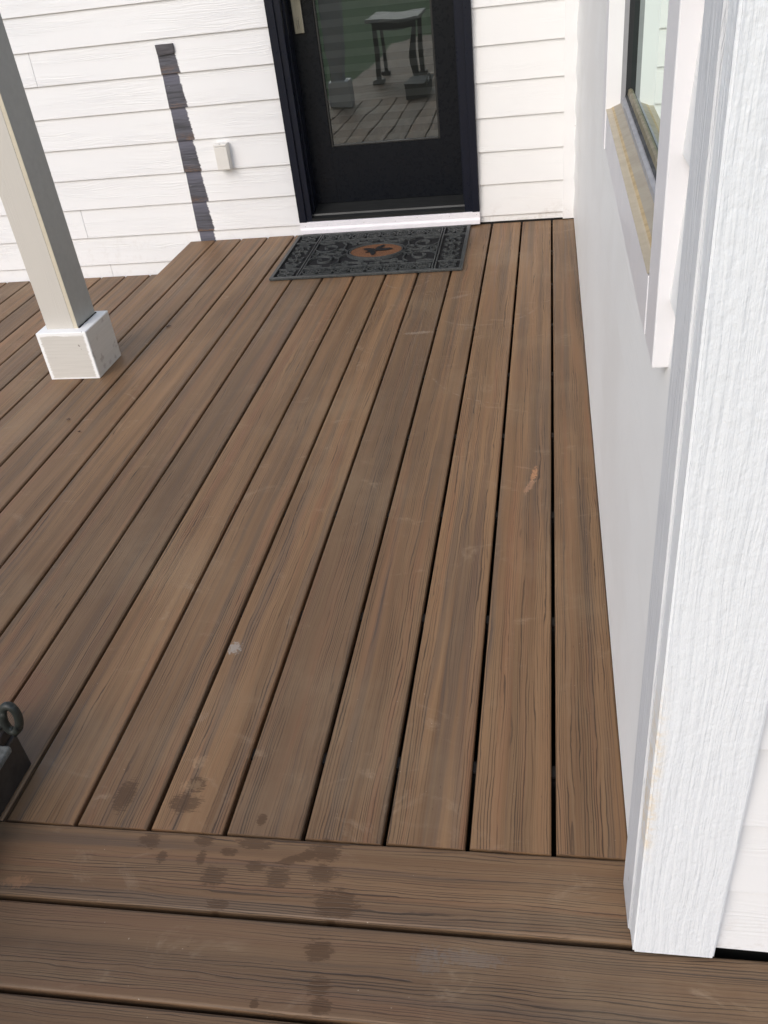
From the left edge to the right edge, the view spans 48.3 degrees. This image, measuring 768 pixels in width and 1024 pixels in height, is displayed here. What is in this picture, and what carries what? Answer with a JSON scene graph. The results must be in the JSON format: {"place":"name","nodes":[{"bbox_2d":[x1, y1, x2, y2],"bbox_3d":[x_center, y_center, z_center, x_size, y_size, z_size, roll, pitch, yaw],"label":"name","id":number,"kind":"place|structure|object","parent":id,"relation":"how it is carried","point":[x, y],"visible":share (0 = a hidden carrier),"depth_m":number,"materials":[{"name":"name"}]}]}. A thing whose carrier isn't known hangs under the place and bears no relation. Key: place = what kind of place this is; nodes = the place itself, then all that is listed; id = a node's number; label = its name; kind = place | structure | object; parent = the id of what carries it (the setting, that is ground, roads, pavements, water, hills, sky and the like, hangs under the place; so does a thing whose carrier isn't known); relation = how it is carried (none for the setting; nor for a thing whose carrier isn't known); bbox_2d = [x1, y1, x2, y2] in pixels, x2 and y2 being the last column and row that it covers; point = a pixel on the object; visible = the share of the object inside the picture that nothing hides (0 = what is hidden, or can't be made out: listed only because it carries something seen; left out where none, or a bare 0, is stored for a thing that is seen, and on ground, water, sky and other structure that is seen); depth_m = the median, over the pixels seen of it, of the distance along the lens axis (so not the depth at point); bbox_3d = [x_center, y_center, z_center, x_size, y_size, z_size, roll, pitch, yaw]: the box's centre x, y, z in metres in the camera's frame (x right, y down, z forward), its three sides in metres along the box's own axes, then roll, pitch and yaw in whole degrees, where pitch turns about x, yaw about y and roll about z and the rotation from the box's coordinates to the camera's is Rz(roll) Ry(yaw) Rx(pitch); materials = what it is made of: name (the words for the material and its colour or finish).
{"place":"outdoors","nodes":[
{"label":"outdoors","id":0,"kind":"place"},
{"bbox_2d":[0,701,30,815],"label":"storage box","id":1,"kind":"object","parent":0,"point":[15,763],"visible":1,"depth_m":1.63,"materials":[{"name":"metal"}]},
{"label":"lawn","id":2,"kind":"structure","parent":0,"visible":0},
{"bbox_2d":[0,0,767,961],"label":"house","id":3,"kind":"structure","parent":2,"relation":"on","point":[628,138],"depth_m":1.74,"materials":[{"name":"paint"}]},
{"bbox_2d":[0,222,555,1023],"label":"deck frame","id":4,"kind":"object","parent":3,"relation":"attached to","point":[488,598],"visible":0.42,"depth_m":2.12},
{"bbox_2d":[0,219,767,1023],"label":"deck","id":5,"kind":"structure","parent":4,"relation":"on","point":[146,507],"depth_m":1.85,"materials":[{"name":"brown wood"}]},
{"bbox_2d":[0,14,120,379],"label":"porch post","id":6,"kind":"object","parent":5,"relation":"on","point":[75,336],"visible":1,"depth_m":3.00,"materials":[{"name":"paint"}]},
{"bbox_2d":[269,224,470,280],"bbox_3d":[-0.047,-1.232,4.050,0.884,0.014,0.624,0,36,11],"label":"door mat","id":7,"kind":"object","parent":5,"relation":"on","point":[395,251],"depth_m":4.02,"materials":[{"name":"black rubber"}]},
{"bbox_2d":[264,0,480,234],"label":"door","id":8,"kind":"structure","parent":3,"relation":"in","point":[377,97],"depth_m":4.12,"materials":[{"name":"black paint"}]},
{"bbox_2d":[602,0,704,367],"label":"window","id":9,"kind":"structure","parent":3,"relation":"in","point":[647,92],"depth_m":1.17,"materials":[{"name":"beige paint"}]}
]}

